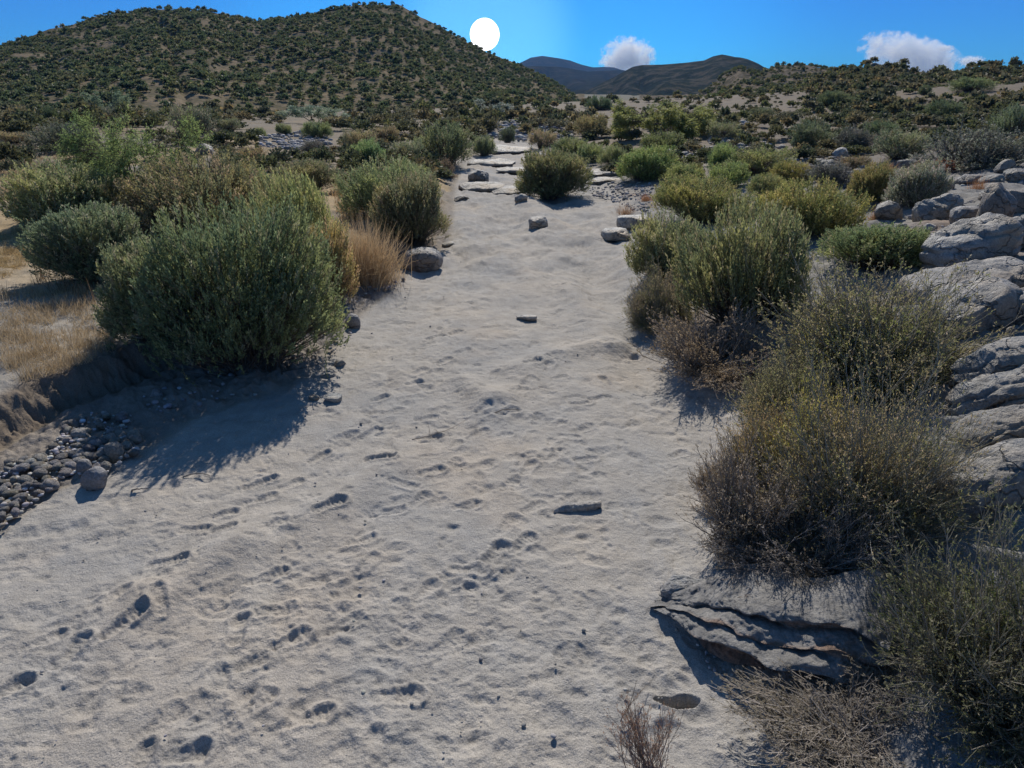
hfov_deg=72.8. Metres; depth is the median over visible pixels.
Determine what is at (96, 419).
cobble
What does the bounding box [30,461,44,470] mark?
cobble
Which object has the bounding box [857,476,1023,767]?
desert shrub
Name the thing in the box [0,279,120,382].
dry grass
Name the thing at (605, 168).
scrub plant
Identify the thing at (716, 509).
desert shrub
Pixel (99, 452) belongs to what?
cobble
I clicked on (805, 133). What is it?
desert shrub
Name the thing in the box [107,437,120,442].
cobble
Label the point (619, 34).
sky
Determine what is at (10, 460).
cobble
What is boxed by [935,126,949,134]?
scrub plant
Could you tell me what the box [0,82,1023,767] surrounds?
ground
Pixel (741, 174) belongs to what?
desert shrub
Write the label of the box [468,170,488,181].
boulder
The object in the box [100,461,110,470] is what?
cobble
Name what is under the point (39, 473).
cobble
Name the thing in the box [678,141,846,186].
gravel
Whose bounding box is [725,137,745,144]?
scrub plant
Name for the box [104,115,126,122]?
scrub plant
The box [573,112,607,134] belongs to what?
desert shrub
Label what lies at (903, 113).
scrub plant
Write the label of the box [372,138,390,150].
scrub plant
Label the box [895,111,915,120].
scrub plant
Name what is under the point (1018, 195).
boulder
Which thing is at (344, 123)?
scrub plant
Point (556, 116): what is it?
scrub plant
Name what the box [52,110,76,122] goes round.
scrub plant
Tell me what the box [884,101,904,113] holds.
scrub plant
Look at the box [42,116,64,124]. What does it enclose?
scrub plant
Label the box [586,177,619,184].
bedrock step
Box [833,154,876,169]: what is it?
desert shrub
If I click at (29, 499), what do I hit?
cobble
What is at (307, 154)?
scrub plant
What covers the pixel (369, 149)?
desert shrub
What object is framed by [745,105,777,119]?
desert shrub
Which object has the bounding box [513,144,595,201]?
desert shrub
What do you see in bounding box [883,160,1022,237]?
gravel
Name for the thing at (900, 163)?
boulder
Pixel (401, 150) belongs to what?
scrub plant
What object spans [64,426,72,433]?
cobble
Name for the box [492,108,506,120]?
scrub plant
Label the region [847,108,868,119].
scrub plant
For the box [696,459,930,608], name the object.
desert shrub
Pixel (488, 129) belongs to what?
desert shrub
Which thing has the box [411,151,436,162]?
scrub plant
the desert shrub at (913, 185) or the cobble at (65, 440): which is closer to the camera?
the cobble at (65, 440)
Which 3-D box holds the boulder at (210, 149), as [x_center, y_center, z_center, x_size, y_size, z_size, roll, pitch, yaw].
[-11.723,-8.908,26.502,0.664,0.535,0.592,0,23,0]
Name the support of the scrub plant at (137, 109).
on the ground at (462, 522)
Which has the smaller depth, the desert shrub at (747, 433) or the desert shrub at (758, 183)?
the desert shrub at (747, 433)
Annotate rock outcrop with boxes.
[649,563,905,684]
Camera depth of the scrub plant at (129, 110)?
38.59 m
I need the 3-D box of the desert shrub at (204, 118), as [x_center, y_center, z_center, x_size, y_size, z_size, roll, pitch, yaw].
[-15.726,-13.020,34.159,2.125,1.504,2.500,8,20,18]
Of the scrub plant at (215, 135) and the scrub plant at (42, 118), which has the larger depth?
the scrub plant at (42, 118)
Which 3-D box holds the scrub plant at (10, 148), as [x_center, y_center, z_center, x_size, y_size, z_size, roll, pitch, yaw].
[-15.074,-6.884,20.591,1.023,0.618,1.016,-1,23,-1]
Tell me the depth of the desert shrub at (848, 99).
48.91 m
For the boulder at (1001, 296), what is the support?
on the ground at (462, 522)
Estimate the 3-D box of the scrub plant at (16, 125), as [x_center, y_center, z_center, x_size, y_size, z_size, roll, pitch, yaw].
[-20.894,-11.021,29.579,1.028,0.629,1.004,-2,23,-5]
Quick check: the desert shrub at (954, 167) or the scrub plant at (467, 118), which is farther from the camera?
the scrub plant at (467, 118)
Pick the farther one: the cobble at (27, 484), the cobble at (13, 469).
the cobble at (13, 469)
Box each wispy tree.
[52,104,213,195]
[79,90,132,108]
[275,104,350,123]
[473,98,514,112]
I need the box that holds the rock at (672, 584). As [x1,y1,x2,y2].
[660,575,702,596]
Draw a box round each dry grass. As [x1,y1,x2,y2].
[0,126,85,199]
[0,223,53,277]
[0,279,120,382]
[28,261,99,306]
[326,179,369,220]
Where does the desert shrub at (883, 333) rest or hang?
on the ground at (462, 522)
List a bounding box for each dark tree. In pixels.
[42,106,57,118]
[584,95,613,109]
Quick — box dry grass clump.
[334,204,417,294]
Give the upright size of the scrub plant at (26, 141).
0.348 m
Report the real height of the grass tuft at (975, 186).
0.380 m
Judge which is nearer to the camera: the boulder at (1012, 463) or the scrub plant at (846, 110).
the boulder at (1012, 463)
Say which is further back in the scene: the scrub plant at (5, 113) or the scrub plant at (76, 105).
the scrub plant at (76, 105)
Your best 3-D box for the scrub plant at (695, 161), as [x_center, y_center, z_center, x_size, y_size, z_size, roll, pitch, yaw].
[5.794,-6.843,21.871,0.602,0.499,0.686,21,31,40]
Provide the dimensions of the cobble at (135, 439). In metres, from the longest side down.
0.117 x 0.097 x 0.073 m
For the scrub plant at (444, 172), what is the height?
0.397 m
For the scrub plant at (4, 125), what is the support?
on the ground at (462, 522)
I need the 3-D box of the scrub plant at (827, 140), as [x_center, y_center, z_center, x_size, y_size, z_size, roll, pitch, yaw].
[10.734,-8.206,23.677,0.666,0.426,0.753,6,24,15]
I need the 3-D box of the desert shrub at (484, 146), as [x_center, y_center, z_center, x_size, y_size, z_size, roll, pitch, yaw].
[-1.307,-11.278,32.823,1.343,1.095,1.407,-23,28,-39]
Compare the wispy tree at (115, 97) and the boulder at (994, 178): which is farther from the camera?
the wispy tree at (115, 97)
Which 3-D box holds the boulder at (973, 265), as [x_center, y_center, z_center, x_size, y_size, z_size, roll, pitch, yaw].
[4.948,-1.061,7.744,1.191,0.414,0.962,-12,28,-3]
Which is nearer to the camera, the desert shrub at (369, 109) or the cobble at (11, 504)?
the cobble at (11, 504)
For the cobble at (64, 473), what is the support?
on the ground at (462, 522)
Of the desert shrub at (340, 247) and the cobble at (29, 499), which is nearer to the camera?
the cobble at (29, 499)
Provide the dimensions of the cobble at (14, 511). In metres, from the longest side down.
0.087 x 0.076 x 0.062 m
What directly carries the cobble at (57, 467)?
on the ground at (462, 522)
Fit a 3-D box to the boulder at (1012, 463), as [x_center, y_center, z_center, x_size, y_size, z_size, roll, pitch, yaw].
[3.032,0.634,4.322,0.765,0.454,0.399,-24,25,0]
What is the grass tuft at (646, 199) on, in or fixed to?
on the ground at (462, 522)
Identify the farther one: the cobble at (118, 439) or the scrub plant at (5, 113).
the scrub plant at (5, 113)
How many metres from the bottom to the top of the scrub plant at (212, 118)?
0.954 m
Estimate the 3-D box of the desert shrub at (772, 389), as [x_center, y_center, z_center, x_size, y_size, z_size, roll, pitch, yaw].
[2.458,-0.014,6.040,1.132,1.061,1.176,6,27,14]
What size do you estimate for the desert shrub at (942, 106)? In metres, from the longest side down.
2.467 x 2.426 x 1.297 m
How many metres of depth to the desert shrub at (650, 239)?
10.68 m
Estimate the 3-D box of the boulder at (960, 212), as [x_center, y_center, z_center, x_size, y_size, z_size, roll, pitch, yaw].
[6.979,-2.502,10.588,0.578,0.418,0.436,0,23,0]
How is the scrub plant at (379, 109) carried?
on the ground at (462, 522)
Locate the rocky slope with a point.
(889, 77)
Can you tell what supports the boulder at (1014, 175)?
on the ground at (462, 522)
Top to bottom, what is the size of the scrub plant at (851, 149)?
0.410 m
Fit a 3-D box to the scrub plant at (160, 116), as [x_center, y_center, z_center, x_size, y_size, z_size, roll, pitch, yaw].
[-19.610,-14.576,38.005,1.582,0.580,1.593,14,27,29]
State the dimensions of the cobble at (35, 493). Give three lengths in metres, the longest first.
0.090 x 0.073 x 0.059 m
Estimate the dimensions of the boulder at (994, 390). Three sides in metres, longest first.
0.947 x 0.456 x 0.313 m
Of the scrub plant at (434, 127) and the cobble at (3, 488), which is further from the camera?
the scrub plant at (434, 127)
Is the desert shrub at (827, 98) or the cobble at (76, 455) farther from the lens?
the desert shrub at (827, 98)
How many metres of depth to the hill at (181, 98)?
107.11 m
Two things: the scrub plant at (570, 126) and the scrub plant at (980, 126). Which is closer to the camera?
the scrub plant at (980, 126)
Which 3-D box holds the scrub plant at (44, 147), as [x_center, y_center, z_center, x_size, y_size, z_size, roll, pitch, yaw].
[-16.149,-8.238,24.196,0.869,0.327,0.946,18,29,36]
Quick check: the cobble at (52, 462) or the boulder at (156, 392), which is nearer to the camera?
the cobble at (52, 462)
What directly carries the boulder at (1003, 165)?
on the ground at (462, 522)
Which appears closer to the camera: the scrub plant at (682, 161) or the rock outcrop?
the rock outcrop
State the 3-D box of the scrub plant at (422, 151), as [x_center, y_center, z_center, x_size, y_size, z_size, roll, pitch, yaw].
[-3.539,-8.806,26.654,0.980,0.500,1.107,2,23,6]
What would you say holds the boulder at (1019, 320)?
on the ground at (462, 522)
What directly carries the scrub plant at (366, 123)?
on the ground at (462, 522)
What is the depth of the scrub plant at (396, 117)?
41.63 m
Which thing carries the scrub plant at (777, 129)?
on the ground at (462, 522)
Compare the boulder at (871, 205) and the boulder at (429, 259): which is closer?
the boulder at (429, 259)
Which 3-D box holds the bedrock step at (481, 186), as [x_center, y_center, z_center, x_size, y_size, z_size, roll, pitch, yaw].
[-0.953,-6.365,22.462,1.606,0.316,1.454,0,23,0]
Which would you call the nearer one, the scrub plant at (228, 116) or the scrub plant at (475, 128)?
the scrub plant at (475, 128)
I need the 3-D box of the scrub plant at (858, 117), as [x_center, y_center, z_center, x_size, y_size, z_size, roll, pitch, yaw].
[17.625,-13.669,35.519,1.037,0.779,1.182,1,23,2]
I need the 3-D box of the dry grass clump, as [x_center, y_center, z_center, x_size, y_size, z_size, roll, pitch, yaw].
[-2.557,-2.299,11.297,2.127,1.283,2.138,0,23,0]
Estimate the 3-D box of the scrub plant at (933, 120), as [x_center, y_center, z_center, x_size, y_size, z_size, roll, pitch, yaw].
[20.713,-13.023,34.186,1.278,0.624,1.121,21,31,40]
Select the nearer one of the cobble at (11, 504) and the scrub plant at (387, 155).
the cobble at (11, 504)
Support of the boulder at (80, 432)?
on the ground at (462, 522)
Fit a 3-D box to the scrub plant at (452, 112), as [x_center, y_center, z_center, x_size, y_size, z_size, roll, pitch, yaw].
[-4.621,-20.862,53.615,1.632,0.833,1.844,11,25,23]
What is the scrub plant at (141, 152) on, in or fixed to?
on the ground at (462, 522)
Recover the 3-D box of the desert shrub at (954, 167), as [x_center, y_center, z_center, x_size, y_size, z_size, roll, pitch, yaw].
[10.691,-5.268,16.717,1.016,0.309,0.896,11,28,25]
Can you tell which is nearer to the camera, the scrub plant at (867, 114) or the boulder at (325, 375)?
the boulder at (325, 375)
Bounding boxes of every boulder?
[70,427,90,438]
[76,459,91,472]
[80,466,106,490]
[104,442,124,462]
[126,429,143,441]
[150,388,162,396]
[195,143,213,154]
[309,394,318,400]
[320,374,334,377]
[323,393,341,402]
[334,359,345,366]
[345,313,360,328]
[401,247,442,272]
[442,241,454,247]
[454,195,469,201]
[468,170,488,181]
[515,194,527,203]
[516,314,536,320]
[528,216,547,228]
[553,501,601,513]
[601,227,630,241]
[616,215,647,229]
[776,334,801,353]
[845,200,876,209]
[874,200,902,220]
[895,259,1013,304]
[897,159,917,167]
[905,489,983,534]
[911,193,963,221]
[919,212,1023,269]
[924,223,936,230]
[926,275,1022,339]
[935,438,1023,525]
[944,364,1023,415]
[945,404,1023,449]
[949,206,978,223]
[949,336,1023,387]
[954,174,984,183]
[962,343,982,351]
[976,182,1017,217]
[977,174,1004,183]
[978,189,1009,200]
[982,256,1023,287]
[993,159,1016,172]
[1002,326,1015,336]
[1003,168,1023,181]
[1007,190,1023,213]
[1013,215,1023,250]
[1015,291,1023,324]
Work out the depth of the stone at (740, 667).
3.84 m
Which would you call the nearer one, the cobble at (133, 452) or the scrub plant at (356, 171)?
the cobble at (133, 452)
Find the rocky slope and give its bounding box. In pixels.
[826,63,1023,120]
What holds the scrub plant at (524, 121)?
on the ground at (462, 522)
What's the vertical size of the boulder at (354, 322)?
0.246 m
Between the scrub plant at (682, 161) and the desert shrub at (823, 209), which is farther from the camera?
the scrub plant at (682, 161)
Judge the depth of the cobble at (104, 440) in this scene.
6.15 m
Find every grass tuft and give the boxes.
[610,203,640,214]
[639,194,651,201]
[866,207,876,220]
[964,173,989,189]
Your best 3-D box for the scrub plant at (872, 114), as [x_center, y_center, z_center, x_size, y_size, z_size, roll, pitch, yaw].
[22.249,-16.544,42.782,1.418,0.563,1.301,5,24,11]
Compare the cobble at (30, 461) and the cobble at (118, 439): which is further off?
the cobble at (118, 439)
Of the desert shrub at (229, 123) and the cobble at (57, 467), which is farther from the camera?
the desert shrub at (229, 123)
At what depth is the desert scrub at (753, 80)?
149.15 m
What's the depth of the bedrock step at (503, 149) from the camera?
34.39 m
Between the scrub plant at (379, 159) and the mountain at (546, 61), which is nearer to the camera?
the scrub plant at (379, 159)
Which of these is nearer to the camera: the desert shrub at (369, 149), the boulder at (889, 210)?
the boulder at (889, 210)
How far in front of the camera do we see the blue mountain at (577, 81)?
1085.11 m
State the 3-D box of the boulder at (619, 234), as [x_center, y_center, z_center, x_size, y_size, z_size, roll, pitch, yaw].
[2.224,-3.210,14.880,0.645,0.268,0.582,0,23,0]
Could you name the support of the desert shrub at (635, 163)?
on the ground at (462, 522)
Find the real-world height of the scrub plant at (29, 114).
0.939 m
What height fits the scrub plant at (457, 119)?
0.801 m
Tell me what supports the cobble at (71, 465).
on the gravel at (56, 451)
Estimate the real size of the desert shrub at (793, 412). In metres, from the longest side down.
1.323 x 1.078 x 0.898 m
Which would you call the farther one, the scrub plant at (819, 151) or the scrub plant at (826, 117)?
the scrub plant at (826, 117)
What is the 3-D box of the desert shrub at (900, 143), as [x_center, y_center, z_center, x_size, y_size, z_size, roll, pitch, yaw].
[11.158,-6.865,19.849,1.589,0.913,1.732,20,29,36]
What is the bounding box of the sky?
[0,0,1023,71]
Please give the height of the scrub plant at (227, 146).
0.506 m
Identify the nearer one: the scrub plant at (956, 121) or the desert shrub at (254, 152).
the desert shrub at (254, 152)
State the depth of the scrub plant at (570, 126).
41.40 m
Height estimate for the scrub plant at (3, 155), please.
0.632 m
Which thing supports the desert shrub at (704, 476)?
on the ground at (462, 522)
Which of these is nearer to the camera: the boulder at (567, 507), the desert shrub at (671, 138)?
the boulder at (567, 507)
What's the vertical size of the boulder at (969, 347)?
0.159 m
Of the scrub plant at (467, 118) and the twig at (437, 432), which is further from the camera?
the scrub plant at (467, 118)
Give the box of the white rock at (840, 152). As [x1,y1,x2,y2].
[831,147,848,158]
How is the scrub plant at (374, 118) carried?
on the ground at (462, 522)
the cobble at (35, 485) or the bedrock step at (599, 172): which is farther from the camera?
the bedrock step at (599, 172)
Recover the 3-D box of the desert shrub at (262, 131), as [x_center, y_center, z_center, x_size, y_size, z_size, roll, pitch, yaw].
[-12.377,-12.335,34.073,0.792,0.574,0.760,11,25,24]
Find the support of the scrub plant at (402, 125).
on the ground at (462, 522)
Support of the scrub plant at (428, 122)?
on the ground at (462, 522)
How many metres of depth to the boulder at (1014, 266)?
7.74 m
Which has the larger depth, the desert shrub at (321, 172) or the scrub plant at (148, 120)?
the scrub plant at (148, 120)
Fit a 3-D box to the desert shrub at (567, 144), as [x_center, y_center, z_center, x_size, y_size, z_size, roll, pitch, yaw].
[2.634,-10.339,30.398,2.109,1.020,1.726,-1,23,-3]
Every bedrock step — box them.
[458,182,505,191]
[467,158,515,166]
[490,144,531,153]
[492,185,519,194]
[496,167,525,172]
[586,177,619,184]
[591,169,620,176]
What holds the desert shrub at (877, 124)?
on the ground at (462, 522)
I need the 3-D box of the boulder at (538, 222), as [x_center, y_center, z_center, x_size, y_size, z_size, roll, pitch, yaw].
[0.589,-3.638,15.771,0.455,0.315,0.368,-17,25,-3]
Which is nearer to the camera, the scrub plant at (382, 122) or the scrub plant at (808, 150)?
the scrub plant at (808, 150)
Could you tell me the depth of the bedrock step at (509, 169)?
26.71 m
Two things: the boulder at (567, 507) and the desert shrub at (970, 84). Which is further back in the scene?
the desert shrub at (970, 84)
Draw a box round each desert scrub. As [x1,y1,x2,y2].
[0,0,579,112]
[0,74,1023,181]
[652,61,832,102]
[792,56,1023,118]
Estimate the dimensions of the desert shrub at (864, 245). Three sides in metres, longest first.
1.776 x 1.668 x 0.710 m
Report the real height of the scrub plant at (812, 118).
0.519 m
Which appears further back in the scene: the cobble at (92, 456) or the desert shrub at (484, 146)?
the desert shrub at (484, 146)
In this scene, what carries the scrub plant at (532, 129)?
on the ground at (462, 522)
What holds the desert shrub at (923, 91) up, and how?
on the ground at (462, 522)
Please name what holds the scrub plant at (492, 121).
on the ground at (462, 522)
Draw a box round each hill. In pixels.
[0,4,584,113]
[639,63,826,99]
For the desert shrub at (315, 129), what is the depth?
35.22 m
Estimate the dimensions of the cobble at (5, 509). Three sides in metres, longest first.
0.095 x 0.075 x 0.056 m
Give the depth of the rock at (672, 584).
4.38 m
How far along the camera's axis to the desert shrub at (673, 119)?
33.88 m
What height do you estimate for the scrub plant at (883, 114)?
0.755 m
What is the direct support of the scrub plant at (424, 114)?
on the ground at (462, 522)
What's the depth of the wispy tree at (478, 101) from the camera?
61.59 m
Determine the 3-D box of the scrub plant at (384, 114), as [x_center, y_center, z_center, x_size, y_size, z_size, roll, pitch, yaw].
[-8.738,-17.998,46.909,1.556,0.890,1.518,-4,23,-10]
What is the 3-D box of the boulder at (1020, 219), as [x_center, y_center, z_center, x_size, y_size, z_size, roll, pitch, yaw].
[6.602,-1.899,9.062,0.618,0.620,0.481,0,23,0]
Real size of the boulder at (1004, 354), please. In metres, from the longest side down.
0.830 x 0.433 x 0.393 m
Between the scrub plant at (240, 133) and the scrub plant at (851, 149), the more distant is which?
the scrub plant at (240, 133)
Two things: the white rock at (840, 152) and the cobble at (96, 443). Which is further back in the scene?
the white rock at (840, 152)
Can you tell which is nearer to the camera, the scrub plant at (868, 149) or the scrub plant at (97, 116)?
the scrub plant at (868, 149)
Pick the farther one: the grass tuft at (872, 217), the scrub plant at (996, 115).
the scrub plant at (996, 115)
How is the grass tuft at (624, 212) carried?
on the ground at (462, 522)
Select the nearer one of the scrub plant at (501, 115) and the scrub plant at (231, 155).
the scrub plant at (231, 155)
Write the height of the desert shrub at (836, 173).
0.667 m
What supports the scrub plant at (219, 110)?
on the ground at (462, 522)
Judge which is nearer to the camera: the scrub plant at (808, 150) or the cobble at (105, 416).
the cobble at (105, 416)
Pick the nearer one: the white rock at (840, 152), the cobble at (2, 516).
the cobble at (2, 516)
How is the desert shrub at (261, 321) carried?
on the ground at (462, 522)
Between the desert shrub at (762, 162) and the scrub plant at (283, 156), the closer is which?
the desert shrub at (762, 162)
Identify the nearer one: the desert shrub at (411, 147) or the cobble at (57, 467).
the cobble at (57, 467)
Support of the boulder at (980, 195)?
on the ground at (462, 522)
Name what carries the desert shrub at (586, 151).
on the ground at (462, 522)
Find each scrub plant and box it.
[0,104,34,122]
[0,121,9,131]
[0,141,19,158]
[0,141,23,160]
[0,157,22,171]
[6,119,34,131]
[8,105,45,124]
[8,118,35,132]
[9,145,42,159]
[10,150,33,164]
[23,136,42,143]
[27,117,48,126]
[35,105,62,117]
[36,143,61,152]
[36,161,58,170]
[41,120,60,128]
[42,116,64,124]
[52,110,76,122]
[67,99,104,118]
[79,107,107,123]
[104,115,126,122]
[112,101,138,117]
[113,112,130,119]
[131,146,148,157]
[134,107,146,114]
[136,112,167,121]
[139,114,164,127]
[139,139,176,155]
[158,103,173,113]
[163,137,178,143]
[166,127,187,140]
[179,149,202,164]
[195,109,216,124]
[206,130,223,141]
[208,110,221,125]
[209,106,224,115]
[209,150,240,160]
[212,128,237,141]
[214,144,235,151]
[220,114,238,119]
[229,152,252,163]
[231,131,247,138]
[234,110,252,119]
[244,128,263,135]
[252,153,283,172]
[267,147,292,165]
[298,150,313,159]
[306,147,337,156]
[309,144,334,160]
[322,113,345,126]
[333,117,350,127]
[333,147,348,157]
[337,146,365,165]
[339,168,352,181]
[342,157,363,170]
[346,165,368,180]
[349,118,375,131]
[360,112,373,119]
[361,152,389,166]
[368,113,383,123]
[371,105,386,114]
[371,111,391,118]
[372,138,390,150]
[374,151,397,167]
[376,118,385,125]
[386,148,397,158]
[387,146,415,161]
[389,113,406,124]
[389,118,415,132]
[390,107,413,117]
[397,116,422,128]
[409,128,423,134]
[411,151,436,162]
[413,106,431,118]
[413,148,430,155]
[413,156,437,173]
[415,163,437,182]
[421,116,440,127]
[421,122,449,134]
[421,152,443,167]
[434,164,452,177]
[435,116,463,129]
[435,165,453,177]
[442,108,459,117]
[451,117,466,128]
[455,115,473,122]
[464,123,487,134]
[477,112,501,129]
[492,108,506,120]
[516,120,535,127]
[526,127,542,132]
[528,117,543,123]
[543,118,567,127]
[546,112,563,119]
[562,120,578,131]
[589,121,609,136]
[599,164,609,170]
[671,157,689,165]
[684,139,700,146]
[690,159,705,171]
[696,145,712,155]
[707,113,721,124]
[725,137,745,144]
[744,142,767,153]
[747,109,763,121]
[754,112,776,123]
[760,116,778,124]
[768,124,785,135]
[776,110,792,117]
[786,110,805,117]
[793,143,815,157]
[796,105,815,114]
[801,115,819,123]
[813,147,832,156]
[816,111,835,121]
[817,137,836,148]
[834,127,853,138]
[836,106,854,114]
[838,143,857,153]
[845,109,865,122]
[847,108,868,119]
[855,145,876,153]
[868,111,882,117]
[873,110,892,118]
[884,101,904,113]
[894,109,916,118]
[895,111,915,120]
[917,110,934,115]
[920,113,944,125]
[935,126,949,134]
[937,111,955,117]
[940,116,962,123]
[948,98,966,105]
[954,110,974,119]
[961,102,982,111]
[963,123,978,128]
[975,123,992,128]
[980,128,1003,138]
[984,106,1005,116]
[988,111,1006,119]
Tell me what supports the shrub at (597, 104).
on the ground at (462, 522)
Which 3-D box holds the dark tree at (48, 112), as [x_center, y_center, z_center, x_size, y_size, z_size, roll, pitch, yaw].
[-23.515,-13.688,35.502,0.898,1.105,0.846,15,30,34]
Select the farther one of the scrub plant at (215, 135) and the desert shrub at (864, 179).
the scrub plant at (215, 135)
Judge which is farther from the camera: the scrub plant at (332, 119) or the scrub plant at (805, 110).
the scrub plant at (805, 110)
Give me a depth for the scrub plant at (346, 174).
20.42 m
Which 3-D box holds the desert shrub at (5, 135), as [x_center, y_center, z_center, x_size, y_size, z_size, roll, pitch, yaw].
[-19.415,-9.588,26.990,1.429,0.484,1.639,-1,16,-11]
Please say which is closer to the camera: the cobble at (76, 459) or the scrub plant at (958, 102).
the cobble at (76, 459)
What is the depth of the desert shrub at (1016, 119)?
25.31 m
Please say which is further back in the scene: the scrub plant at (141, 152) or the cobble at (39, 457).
the scrub plant at (141, 152)
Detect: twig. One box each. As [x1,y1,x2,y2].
[412,418,467,439]
[620,680,647,721]
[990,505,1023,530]
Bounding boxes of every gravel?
[0,411,138,524]
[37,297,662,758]
[143,371,256,412]
[258,130,332,149]
[323,278,403,352]
[487,117,573,140]
[589,178,655,214]
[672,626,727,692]
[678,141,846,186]
[707,119,750,143]
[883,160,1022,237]
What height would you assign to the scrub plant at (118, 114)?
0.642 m
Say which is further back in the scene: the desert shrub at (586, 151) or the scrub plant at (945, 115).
the scrub plant at (945, 115)
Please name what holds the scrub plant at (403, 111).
on the ground at (462, 522)
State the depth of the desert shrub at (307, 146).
28.19 m
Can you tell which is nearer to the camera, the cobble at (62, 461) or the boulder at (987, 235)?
the cobble at (62, 461)
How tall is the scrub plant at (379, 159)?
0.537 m
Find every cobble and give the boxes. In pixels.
[0,485,7,495]
[0,506,8,512]
[0,511,5,522]
[1,482,11,488]
[1,489,17,498]
[3,466,10,471]
[4,458,16,464]
[6,500,18,507]
[10,467,20,472]
[10,476,16,482]
[10,507,19,517]
[12,492,28,502]
[16,459,24,464]
[16,463,29,471]
[16,475,33,482]
[21,481,31,490]
[23,458,36,464]
[26,496,33,501]
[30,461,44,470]
[31,468,47,478]
[32,453,46,460]
[32,482,40,487]
[32,489,44,496]
[41,464,51,472]
[41,475,50,481]
[42,478,59,490]
[44,487,53,491]
[47,459,59,464]
[48,442,57,449]
[52,464,61,471]
[55,453,68,459]
[58,468,72,477]
[60,459,71,463]
[62,437,70,443]
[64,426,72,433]
[64,461,75,470]
[67,419,79,427]
[67,450,75,458]
[72,453,81,458]
[72,456,82,462]
[75,443,83,447]
[75,448,84,452]
[76,415,86,420]
[82,444,95,451]
[82,451,90,458]
[88,439,101,447]
[88,452,98,460]
[94,417,101,421]
[96,423,105,429]
[96,437,107,444]
[96,448,104,456]
[97,455,109,462]
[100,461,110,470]
[101,413,111,419]
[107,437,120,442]
[115,413,126,421]
[121,441,131,449]
[126,449,139,456]
[128,435,141,443]
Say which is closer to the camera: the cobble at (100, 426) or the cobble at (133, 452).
the cobble at (133, 452)
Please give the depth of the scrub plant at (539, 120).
49.52 m
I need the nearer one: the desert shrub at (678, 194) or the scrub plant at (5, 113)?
the desert shrub at (678, 194)
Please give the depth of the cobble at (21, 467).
5.68 m
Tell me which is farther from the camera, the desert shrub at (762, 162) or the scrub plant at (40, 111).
the scrub plant at (40, 111)
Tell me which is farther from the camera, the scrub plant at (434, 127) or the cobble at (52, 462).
the scrub plant at (434, 127)
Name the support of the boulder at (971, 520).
on the ground at (462, 522)
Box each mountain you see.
[519,56,624,70]
[526,66,623,93]
[584,54,768,95]
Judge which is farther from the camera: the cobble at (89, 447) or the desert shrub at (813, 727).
the cobble at (89, 447)
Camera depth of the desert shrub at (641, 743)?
3.25 m
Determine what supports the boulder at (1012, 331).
on the ground at (462, 522)
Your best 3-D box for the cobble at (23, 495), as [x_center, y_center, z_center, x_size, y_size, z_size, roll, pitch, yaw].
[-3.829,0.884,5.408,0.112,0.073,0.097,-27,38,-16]
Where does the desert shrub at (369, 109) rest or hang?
on the ground at (462, 522)
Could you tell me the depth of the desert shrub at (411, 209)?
13.38 m
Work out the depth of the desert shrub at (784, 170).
17.67 m
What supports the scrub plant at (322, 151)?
on the ground at (462, 522)
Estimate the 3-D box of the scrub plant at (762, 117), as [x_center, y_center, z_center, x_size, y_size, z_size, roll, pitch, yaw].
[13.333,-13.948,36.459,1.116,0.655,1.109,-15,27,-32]
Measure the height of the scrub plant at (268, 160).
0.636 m
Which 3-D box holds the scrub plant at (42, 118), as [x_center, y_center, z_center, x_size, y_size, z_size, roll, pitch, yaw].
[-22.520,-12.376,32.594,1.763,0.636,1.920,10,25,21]
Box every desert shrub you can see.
[0,130,29,143]
[0,155,123,231]
[11,198,159,287]
[18,121,99,152]
[91,230,220,352]
[95,105,116,115]
[96,145,292,238]
[125,189,350,386]
[168,102,216,133]
[215,116,241,131]
[229,145,268,159]
[239,164,338,249]
[256,127,267,135]
[269,157,340,190]
[274,123,293,134]
[293,214,360,301]
[299,136,331,152]
[300,120,333,136]
[331,151,433,220]
[338,127,377,146]
[349,136,385,169]
[364,107,376,113]
[367,163,451,246]
[375,122,400,142]
[388,138,426,160]
[410,119,479,164]
[438,153,457,177]
[469,133,496,156]
[477,117,494,132]
[496,126,515,143]
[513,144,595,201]
[525,129,558,148]
[550,135,595,155]
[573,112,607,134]
[577,143,603,161]
[595,143,626,166]
[603,689,688,767]
[609,97,718,139]
[614,142,680,183]
[618,246,701,336]
[622,204,712,285]
[627,294,796,399]
[635,129,685,150]
[649,171,765,224]
[660,161,706,181]
[665,188,816,331]
[675,417,833,569]
[686,435,747,503]
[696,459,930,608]
[704,119,741,138]
[706,140,736,171]
[707,649,949,767]
[708,160,751,188]
[708,371,814,497]
[720,145,800,175]
[725,309,1020,592]
[725,334,857,431]
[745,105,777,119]
[745,172,788,196]
[746,227,1023,422]
[750,333,873,497]
[753,173,874,237]
[768,159,812,184]
[785,118,837,148]
[792,157,858,185]
[810,220,934,272]
[816,89,851,105]
[833,121,880,149]
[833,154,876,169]
[841,96,858,103]
[844,158,897,203]
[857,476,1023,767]
[863,119,900,134]
[872,126,933,159]
[880,155,954,208]
[901,117,1023,174]
[917,84,932,95]
[923,98,970,115]
[934,159,967,170]
[946,76,1002,91]
[984,102,1023,138]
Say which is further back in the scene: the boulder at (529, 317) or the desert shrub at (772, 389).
the boulder at (529, 317)

